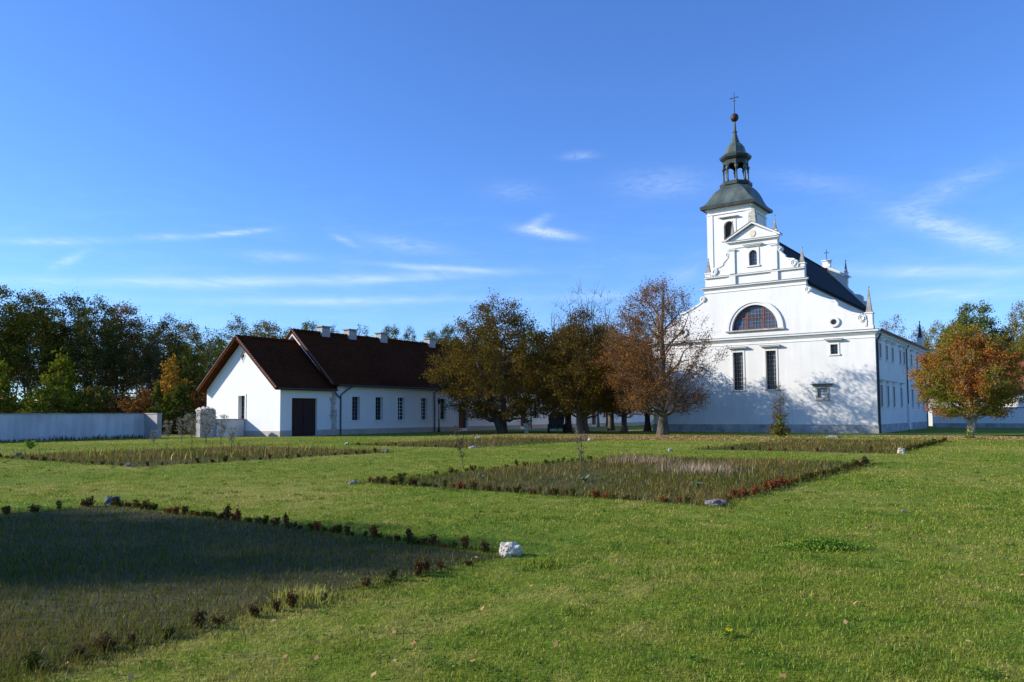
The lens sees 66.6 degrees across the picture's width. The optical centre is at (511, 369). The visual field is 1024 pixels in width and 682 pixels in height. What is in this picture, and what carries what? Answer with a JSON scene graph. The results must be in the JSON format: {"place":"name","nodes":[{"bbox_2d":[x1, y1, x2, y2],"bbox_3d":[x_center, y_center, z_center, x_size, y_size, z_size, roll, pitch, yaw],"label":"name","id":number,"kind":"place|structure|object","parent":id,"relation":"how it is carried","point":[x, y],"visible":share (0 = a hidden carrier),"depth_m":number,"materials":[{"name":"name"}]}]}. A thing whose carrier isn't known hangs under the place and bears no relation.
{"place":"outdoors","nodes":[
{"label":"outdoors","id":0,"kind":"place"},
{"bbox_2d":[162,419,653,435],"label":"forest floor","id":1,"kind":"structure","parent":0,"point":[195,434],"depth_m":74.65,"materials":[{"name":"green plant"}]},
{"bbox_2d":[0,356,19,412],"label":"young tree","id":2,"kind":"object","parent":1,"relation":"on","point":[5,387],"visible":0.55,"depth_m":80.13,"materials":[{"name":"green plant"}]},
{"bbox_2d":[0,284,33,374],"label":"forest tree","id":3,"kind":"object","parent":1,"relation":"on","point":[3,292],"visible":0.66,"depth_m":90.25,"materials":[{"name":"green plant"}]},
{"bbox_2d":[8,308,53,397],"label":"forest tree","id":4,"kind":"object","parent":1,"relation":"on","point":[20,384],"visible":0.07,"depth_m":124.93,"materials":[{"name":"green plant"}]},
{"bbox_2d":[0,289,73,393],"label":"forest tree","id":5,"kind":"object","parent":1,"relation":"on","point":[48,326],"visible":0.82,"depth_m":91.32,"materials":[{"name":"green plant"}]},
{"bbox_2d":[14,381,82,412],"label":"shrub","id":6,"kind":"object","parent":1,"relation":"on","point":[68,407],"visible":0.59,"depth_m":79.75,"materials":[{"name":"green plant"}]},
{"bbox_2d":[32,348,83,412],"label":"young tree","id":7,"kind":"object","parent":1,"relation":"on","point":[63,375],"visible":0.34,"depth_m":83.94,"materials":[{"name":"green plant"}]},
{"bbox_2d":[36,289,99,392],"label":"forest tree","id":8,"kind":"object","parent":1,"relation":"on","point":[70,304],"visible":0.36,"depth_m":95.70,"materials":[{"name":"green plant"}]},
{"bbox_2d":[67,383,122,412],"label":"shrub","id":9,"kind":"object","parent":1,"relation":"on","point":[99,398],"visible":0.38,"depth_m":83.02,"materials":[{"name":"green plant"}]},
{"bbox_2d":[59,290,131,394],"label":"forest tree","id":10,"kind":"object","parent":1,"relation":"on","point":[111,345],"visible":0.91,"depth_m":89.68,"materials":[{"name":"green plant"}]},
{"bbox_2d":[98,390,133,412],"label":"shrub","id":11,"kind":"object","parent":1,"relation":"on","point":[113,406],"visible":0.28,"depth_m":83.11,"materials":[{"name":"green plant"}]},
{"bbox_2d":[80,299,152,399],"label":"forest tree","id":12,"kind":"object","parent":1,"relation":"on","point":[125,311],"visible":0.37,"depth_m":96.94,"materials":[{"name":"green plant"}]},
{"bbox_2d":[116,387,162,412],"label":"shrub","id":13,"kind":"object","parent":1,"relation":"on","point":[142,404],"visible":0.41,"depth_m":79.03,"materials":[{"name":"orange plant"}]},
{"bbox_2d":[125,333,159,389],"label":"forest tree","id":14,"kind":"object","parent":1,"relation":"on","point":[142,384],"visible":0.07,"depth_m":111.31,"materials":[{"name":"green plant"}]},
{"bbox_2d":[117,314,176,393],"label":"forest tree","id":15,"kind":"object","parent":1,"relation":"on","point":[155,365],"visible":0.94,"depth_m":90.96,"materials":[{"name":"green plant"}]},
{"bbox_2d":[147,381,167,432],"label":"thuja","id":16,"kind":"object","parent":1,"relation":"on","point":[156,400],"visible":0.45,"depth_m":75.96,"materials":[{"name":"green plant"}]},
{"bbox_2d":[134,312,194,391],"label":"forest tree","id":17,"kind":"object","parent":1,"relation":"on","point":[177,343],"visible":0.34,"depth_m":97.88,"materials":[{"name":"green plant"}]},
{"bbox_2d":[159,392,174,433],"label":"thuja","id":18,"kind":"object","parent":1,"relation":"on","point":[166,399],"visible":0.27,"depth_m":78.70,"materials":[{"name":"green plant"}]},
{"bbox_2d":[149,352,194,418],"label":"amber tree","id":19,"kind":"object","parent":1,"relation":"on","point":[172,375],"visible":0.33,"depth_m":83.78,"materials":[{"name":"orange plant"}]},
{"bbox_2d":[162,416,195,433],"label":"hedge","id":20,"kind":"object","parent":1,"relation":"on","point":[175,421],"visible":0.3,"depth_m":75.70,"materials":[{"name":"green plant"}]},
{"bbox_2d":[165,383,195,432],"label":"thuja","id":21,"kind":"object","parent":1,"relation":"on","point":[179,394],"visible":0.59,"depth_m":77.55,"materials":[{"name":"green plant"}]},
{"bbox_2d":[162,342,208,414],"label":"young tree","id":22,"kind":"object","parent":1,"relation":"on","point":[196,373],"visible":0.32,"depth_m":89.55,"materials":[{"name":"green plant"}]},
{"bbox_2d":[164,319,211,381],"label":"forest tree","id":23,"kind":"object","parent":1,"relation":"on","point":[194,335],"visible":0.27,"depth_m":104.12,"materials":[{"name":"green plant"}]},
{"bbox_2d":[181,388,206,416],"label":"shrub","id":24,"kind":"object","parent":1,"relation":"on","point":[200,401],"visible":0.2,"depth_m":85.39,"materials":[{"name":"brown plant"}]},
{"bbox_2d":[196,326,227,374],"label":"forest tree","id":25,"kind":"object","parent":1,"relation":"on","point":[218,347],"visible":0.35,"depth_m":107.88,"materials":[{"name":"green plant"}]},
{"bbox_2d":[197,335,226,381],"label":"forest tree","id":26,"kind":"object","parent":1,"relation":"on","point":[211,348],"visible":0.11,"depth_m":128.35,"materials":[{"name":"green plant"}]},
{"bbox_2d":[206,313,253,369],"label":"forest tree","id":27,"kind":"object","parent":1,"relation":"on","point":[236,326],"visible":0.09,"depth_m":112.19,"materials":[{"name":"green plant"}]},
{"bbox_2d":[248,319,285,338],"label":"forest tree","id":28,"kind":"object","parent":1,"relation":"on","point":[265,326],"visible":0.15,"depth_m":107.96,"materials":[{"name":"green plant"}]},
{"bbox_2d":[381,324,401,339],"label":"forest tree","id":29,"kind":"object","parent":1,"relation":"on","point":[386,330],"visible":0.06,"depth_m":150.55,"materials":[{"name":"green plant"}]},
{"bbox_2d":[400,326,416,340],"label":"forest tree","id":30,"kind":"object","parent":1,"relation":"on","point":[406,335],"visible":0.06,"depth_m":155.74,"materials":[{"name":"green plant"}]},
{"bbox_2d":[422,328,441,343],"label":"forest tree","id":31,"kind":"object","parent":1,"relation":"on","point":[432,335],"visible":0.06,"depth_m":150.54,"materials":[{"name":"green plant"}]},
{"bbox_2d":[437,323,460,344],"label":"forest tree","id":32,"kind":"object","parent":1,"relation":"on","point":[445,331],"visible":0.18,"depth_m":155.28,"materials":[{"name":"green plant"}]},
{"bbox_2d":[0,415,1023,681],"bbox_3d":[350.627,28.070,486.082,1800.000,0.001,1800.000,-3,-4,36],"label":"ground","id":33,"kind":"structure","parent":0,"point":[522,603],"depth_m":8.46,"materials":[{"name":"green plant"}]},
{"bbox_2d":[0,433,144,441],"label":"wall weeds","id":34,"kind":"object","parent":33,"relation":"on","point":[98,437],"depth_m":58.88,"materials":[{"name":"green plant"}]},
{"bbox_2d":[0,413,162,441],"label":"garden wall","id":35,"kind":"structure","parent":33,"relation":"on","point":[24,426],"depth_m":59.30,"materials":[{"name":"paint"}]},
{"bbox_2d":[184,412,200,438],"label":"seeding weed","id":36,"kind":"object","parent":33,"relation":"on","point":[190,428],"visible":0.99,"depth_m":49.11,"materials":[{"name":"grey plant"}]},
{"bbox_2d":[3,447,398,466],"bbox_3d":[-13.996,3.827,35.218,12.483,0.001,13.252,-3,-4,36],"label":"garden bed","id":37,"kind":"object","parent":33,"relation":"on","point":[204,457],"visible":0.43,"depth_m":32.05,"materials":[{"name":"plant"}]},
{"bbox_2d":[1,440,385,464],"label":"tall weeds","id":38,"kind":"object","parent":37,"relation":"on","point":[179,459],"visible":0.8,"depth_m":34.06,"materials":[{"name":"plant"}]},
{"bbox_2d":[195,406,215,436],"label":"gate pier","id":39,"kind":"structure","parent":33,"relation":"on","point":[209,410],"depth_m":64.80,"materials":[{"name":"stone"}]},
{"bbox_2d":[198,409,216,441],"bbox_3d":[-17.977,3.407,45.809,1.101,2.131,1.062,-3,-4,39],"label":"seeding weed","id":40,"kind":"object","parent":33,"relation":"on","point":[203,414],"visible":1,"depth_m":45.71,"materials":[{"name":"grey plant"}]},
{"bbox_2d":[213,414,228,437],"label":"seeding weed","id":41,"kind":"object","parent":33,"relation":"on","point":[222,425],"visible":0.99,"depth_m":46.66,"materials":[{"name":"grey plant"}]},
{"bbox_2d":[216,419,244,436],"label":"wall","id":42,"kind":"structure","parent":33,"relation":"on","point":[240,426],"depth_m":66.68,"materials":[{"name":"paint"}]},
{"bbox_2d":[247,602,262,617],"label":"hedge seedling","id":43,"kind":"object","parent":33,"relation":"on","point":[253,610],"visible":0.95,"depth_m":6.58,"materials":[{"name":"brown plant"}]},
{"bbox_2d":[285,590,298,607],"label":"hedge seedling","id":44,"kind":"object","parent":33,"relation":"on","point":[292,600],"visible":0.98,"depth_m":6.93,"materials":[{"name":"brown plant"}]},
{"bbox_2d":[413,558,425,575],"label":"hedge seedling","id":45,"kind":"object","parent":33,"relation":"on","point":[418,567],"visible":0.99,"depth_m":8.22,"materials":[{"name":"brown plant"}]},
{"bbox_2d":[196,325,651,436],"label":"farm house","id":46,"kind":"structure","parent":33,"relation":"on","point":[322,380],"depth_m":71.88,"materials":[{"name":"paint"}]},
{"bbox_2d":[237,394,245,419],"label":"window","id":47,"kind":"structure","parent":46,"relation":"in","point":[243,416],"depth_m":68.35,"materials":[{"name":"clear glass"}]},
{"bbox_2d":[350,394,361,421],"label":"window","id":48,"kind":"structure","parent":46,"relation":"in","point":[353,398],"depth_m":72.05,"materials":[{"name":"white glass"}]},
{"bbox_2d":[373,395,384,420],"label":"window","id":49,"kind":"structure","parent":46,"relation":"in","point":[376,397],"depth_m":74.43,"materials":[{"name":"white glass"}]},
{"bbox_2d":[396,396,406,420],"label":"window","id":50,"kind":"structure","parent":46,"relation":"in","point":[398,398],"depth_m":76.88,"materials":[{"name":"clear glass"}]},
{"bbox_2d":[419,396,429,420],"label":"window","id":51,"kind":"structure","parent":46,"relation":"in","point":[421,398],"depth_m":79.57,"materials":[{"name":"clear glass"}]},
{"bbox_2d":[438,397,447,419],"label":"window","id":52,"kind":"structure","parent":46,"relation":"in","point":[440,413],"depth_m":82.00,"materials":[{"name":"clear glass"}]},
{"bbox_2d":[458,402,467,427],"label":"door","id":53,"kind":"structure","parent":46,"relation":"in","point":[461,422],"depth_m":84.56,"materials":[{"name":"paint"}]},
{"bbox_2d":[450,426,464,468],"bbox_3d":[-1.720,2.461,24.823,0.509,1.398,0.400,0,-3,-7],"label":"sapling","id":54,"kind":"object","parent":33,"relation":"on","point":[461,442],"visible":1,"depth_m":24.83,"materials":[{"name":"green plant"}]},
{"bbox_2d":[355,438,598,447],"bbox_3d":[-1.565,4.562,49.017,9.931,0.001,15.385,-3,-4,36],"label":"garden bed","id":55,"kind":"object","parent":33,"relation":"on","point":[475,444],"visible":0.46,"depth_m":46.78,"materials":[{"name":"plant"}]},
{"bbox_2d":[419,288,581,432],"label":"bronze tree","id":56,"kind":"object","parent":33,"relation":"on","point":[461,365],"visible":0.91,"depth_m":71.75,"materials":[{"name":"brown plant"}]},
{"bbox_2d":[499,542,522,556],"bbox_3d":[-0.013,2.207,9.427,0.289,0.241,0.243,0,-3,0],"label":"rock","id":57,"kind":"object","parent":33,"relation":"on","point":[510,549],"visible":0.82,"depth_m":9.37,"materials":[{"name":"white stone"}]},
{"bbox_2d":[0,464,1023,681],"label":"clover","id":58,"kind":"object","parent":33,"relation":"on","point":[690,657],"visible":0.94,"depth_m":6.66,"materials":[{"name":"green plant"}]},
{"bbox_2d":[19,434,1023,679],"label":"fallen leaves","id":59,"kind":"object","parent":33,"relation":"on","point":[623,437],"visible":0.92,"depth_m":52.26,"materials":[{"name":"plant"}]},
{"bbox_2d":[513,555,573,570],"bbox_3d":[0.347,2.169,8.799,0.758,0.109,0.526,-1,-3,10],"label":"grass clump","id":60,"kind":"object","parent":33,"relation":"on","point":[544,562],"visible":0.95,"depth_m":8.77,"materials":[{"name":"green plant"}]},
{"bbox_2d":[547,411,564,432],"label":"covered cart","id":61,"kind":"object","parent":33,"relation":"on","point":[557,422],"visible":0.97,"depth_m":71.82,"materials":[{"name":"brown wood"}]},
{"bbox_2d":[527,320,594,431],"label":"shaded tree","id":62,"kind":"object","parent":33,"relation":"on","point":[568,426],"visible":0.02,"depth_m":75.72,"materials":[{"name":"brown plant"}]},
{"bbox_2d":[533,323,617,433],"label":"shaded tree","id":63,"kind":"object","parent":33,"relation":"on","point":[578,413],"visible":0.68,"depth_m":67.97,"materials":[{"name":"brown plant"}]},
{"bbox_2d":[528,304,633,433],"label":"brown tree","id":64,"kind":"object","parent":33,"relation":"on","point":[583,315],"visible":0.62,"depth_m":68.92,"materials":[{"name":"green plant"}]},
{"bbox_2d":[586,283,613,426],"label":"bare poplar","id":65,"kind":"object","parent":33,"relation":"on","point":[598,420],"visible":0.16,"depth_m":107.44,"materials":[{"name":"brown plant"}]},
{"bbox_2d":[594,291,616,426],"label":"bare poplar","id":66,"kind":"object","parent":33,"relation":"on","point":[606,337],"visible":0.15,"depth_m":104.28,"materials":[{"name":"brown plant"}]},
{"bbox_2d":[361,456,870,504],"bbox_3d":[4.257,3.018,23.081,9.709,0.001,15.023,-3,-4,36],"label":"garden bed","id":67,"kind":"object","parent":33,"relation":"on","point":[574,482],"visible":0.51,"depth_m":20.26,"materials":[{"name":"green plant"}]},
{"bbox_2d":[0,435,954,681],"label":"rank grass","id":68,"kind":"structure","parent":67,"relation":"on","point":[167,623],"depth_m":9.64,"materials":[{"name":"green plant"}]},
{"bbox_2d":[21,650,40,669],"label":"hedge seedling","id":69,"kind":"object","parent":68,"relation":"on","point":[28,656],"visible":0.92,"depth_m":5.24,"materials":[{"name":"green plant"}]},
{"bbox_2d":[65,642,88,659],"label":"hedge seedling","id":70,"kind":"object","parent":68,"relation":"on","point":[83,648],"visible":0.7,"depth_m":5.48,"materials":[{"name":"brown plant"}]},
{"bbox_2d":[80,495,95,506],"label":"hedge seedling","id":71,"kind":"object","parent":68,"relation":"on","point":[90,503],"visible":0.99,"depth_m":14.75,"materials":[{"name":"green plant"}]},
{"bbox_2d":[88,632,121,651],"bbox_3d":[-2.977,1.990,5.664,0.202,0.124,0.206,1,1,42],"label":"hedge seedling","id":72,"kind":"object","parent":68,"relation":"on","point":[104,642],"visible":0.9,"depth_m":5.65,"materials":[{"name":"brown plant"}]},
{"bbox_2d":[192,608,207,627],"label":"hedge seedling","id":73,"kind":"object","parent":68,"relation":"on","point":[197,620],"visible":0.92,"depth_m":6.25,"materials":[{"name":"brown plant"}]},
{"bbox_2d":[252,581,347,609],"bbox_3d":[-1.938,2.073,7.189,0.786,0.139,0.896,2,-4,-37],"label":"grass clump","id":74,"kind":"object","parent":68,"relation":"on","point":[315,593],"visible":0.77,"depth_m":7.18,"materials":[{"name":"green plant"}]},
{"bbox_2d":[573,431,588,466],"bbox_3d":[2.274,2.586,25.443,0.437,1.173,0.513,2,-4,-39],"label":"bare shrub","id":75,"kind":"object","parent":67,"relation":"on","point":[581,450],"visible":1,"depth_m":25.43,"materials":[{"name":"brown plant"}]},
{"bbox_2d":[576,452,684,464],"bbox_3d":[4.089,3.112,27.562,5.029,0.367,3.113,-3,-4,36],"label":"straw tuft","id":76,"kind":"object","parent":67,"relation":"on","point":[645,459],"visible":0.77,"depth_m":27.00,"materials":[{"name":"beige plant"}]},
{"bbox_2d":[624,460,783,475],"bbox_3d":[5.466,2.820,22.687,4.486,0.369,2.905,-3,-4,36],"label":"straw tuft","id":77,"kind":"object","parent":67,"relation":"on","point":[699,468],"visible":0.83,"depth_m":22.41,"materials":[{"name":"beige plant"}]},
{"bbox_2d":[705,499,727,506],"bbox_3d":[3.775,2.486,14.426,0.407,0.188,0.341,0,-3,-11],"label":"rock","id":78,"kind":"object","parent":67,"relation":"on","point":[713,501],"visible":0.72,"depth_m":14.35,"materials":[{"name":"grey stone"}]},
{"bbox_2d":[588,332,670,432],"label":"rusty tree","id":79,"kind":"object","parent":33,"relation":"on","point":[624,416],"visible":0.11,"depth_m":72.74,"materials":[{"name":"brown plant"}]},
{"bbox_2d":[589,272,735,434],"bbox_3d":[12.126,-1.367,64.389,11.739,13.515,12.740,0,-3,0],"label":"rusty tree","id":80,"kind":"object","parent":33,"relation":"on","point":[660,388],"visible":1,"depth_m":62.94,"materials":[{"name":"brown plant"}]},
{"bbox_2d":[765,383,793,436],"bbox_3d":[19.029,2.796,55.493,2.070,4.062,2.139,2,-4,-30],"label":"sapling","id":81,"kind":"object","parent":33,"relation":"on","point":[773,415],"visible":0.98,"depth_m":55.58,"materials":[{"name":"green plant"}]},
{"bbox_2d":[769,411,789,435],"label":"shrub","id":82,"kind":"object","parent":33,"relation":"on","point":[781,423],"visible":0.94,"depth_m":55.31,"materials":[{"name":"green plant"}]},
{"bbox_2d":[648,96,929,433],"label":"church","id":83,"kind":"structure","parent":33,"relation":"on","point":[814,343],"depth_m":70.75,"materials":[{"name":"paint"}]},
{"bbox_2d":[727,346,746,390],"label":"window","id":84,"kind":"structure","parent":83,"relation":"in","point":[739,358],"depth_m":71.73,"materials":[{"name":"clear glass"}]},
{"bbox_2d":[742,243,761,266],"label":"window","id":85,"kind":"structure","parent":83,"relation":"in","point":[754,255],"depth_m":71.29,"materials":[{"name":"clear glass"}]},
{"bbox_2d":[725,300,784,332],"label":"lunette window","id":86,"kind":"structure","parent":83,"relation":"in","point":[762,315],"depth_m":71.03,"materials":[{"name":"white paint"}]},
{"bbox_2d":[759,344,779,390],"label":"window","id":87,"kind":"structure","parent":83,"relation":"in","point":[772,356],"depth_m":69.98,"materials":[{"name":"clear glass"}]},
{"bbox_2d":[823,338,842,355],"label":"window","id":88,"kind":"structure","parent":83,"relation":"in","point":[835,349],"depth_m":66.81,"materials":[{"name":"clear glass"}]},
{"bbox_2d":[705,439,936,453],"bbox_3d":[17.108,4.036,41.783,9.352,0.001,17.439,-3,-4,36],"label":"garden bed","id":89,"kind":"object","parent":33,"relation":"on","point":[842,450],"visible":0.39,"depth_m":38.77,"materials":[{"name":"plant"}]},
{"bbox_2d":[758,537,888,552],"bbox_3d":[3.874,2.177,9.837,1.801,0.155,0.834,0,-3,0],"label":"clover clump","id":90,"kind":"object","parent":33,"relation":"on","point":[820,544],"visible":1,"depth_m":9.73,"materials":[{"name":"green plant"}]},
{"bbox_2d":[879,314,911,338],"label":"forest tree","id":91,"kind":"object","parent":33,"relation":"on","point":[886,328],"visible":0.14,"depth_m":151.00,"materials":[{"name":"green plant"}]},
{"bbox_2d":[909,322,936,357],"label":"forest tree","id":92,"kind":"object","parent":33,"relation":"on","point":[923,332],"visible":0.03,"depth_m":150.65,"materials":[{"name":"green plant"}]},
{"bbox_2d":[923,319,948,360],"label":"forest tree","id":93,"kind":"object","parent":33,"relation":"on","point":[933,330],"visible":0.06,"depth_m":140.86,"materials":[{"name":"green plant"}]},
{"bbox_2d":[903,321,1023,435],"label":"autumn maple","id":94,"kind":"object","parent":33,"relation":"on","point":[936,379],"visible":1,"depth_m":54.93,"materials":[{"name":"orange plant"}]},
{"bbox_2d":[928,361,1023,425],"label":"outbuilding","id":95,"kind":"structure","parent":33,"relation":"on","point":[930,419],"depth_m":97.14,"materials":[{"name":"paint"}]},
{"bbox_2d":[940,300,1012,360],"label":"forest tree","id":96,"kind":"object","parent":33,"relation":"on","point":[982,321],"visible":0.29,"depth_m":127.59,"materials":[{"name":"green plant"}]},
{"bbox_2d":[932,407,1023,427],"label":"garden wall","id":97,"kind":"structure","parent":33,"relation":"on","point":[1016,420],"depth_m":85.38,"materials":[{"name":"paint"}]},
{"bbox_2d":[998,296,1023,357],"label":"forest tree","id":98,"kind":"object","parent":33,"relation":"on","point":[1015,323],"visible":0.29,"depth_m":125.60,"materials":[{"name":"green plant"}]},
{"bbox_2d":[1008,314,1023,360],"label":"forest tree","id":99,"kind":"object","parent":33,"relation":"on","point":[1019,346],"visible":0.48,"depth_m":121.89,"materials":[{"name":"green plant"}]},
{"bbox_2d":[0,0,1023,401],"label":"sky","id":100,"kind":"structure","parent":0,"point":[374,164],"materials":[{"name":"blue"}]},
{"bbox_2d":[589,430,634,430],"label":"gravel path","id":101,"kind":"structure","parent":0,"point":[606,430],"depth_m":82.12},
{"bbox_2d":[585,334,643,430],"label":"shaded tree","id":102,"kind":"object","parent":101,"relation":"on","point":[611,425],"visible":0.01,"depth_m":81.77,"materials":[{"name":"brown plant"}]},
{"bbox_2d":[619,336,654,430],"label":"shaded tree","id":103,"kind":"object","parent":101,"relation":"on","point":[647,425],"visible":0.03,"depth_m":78.78,"materials":[{"name":"brown plant"}]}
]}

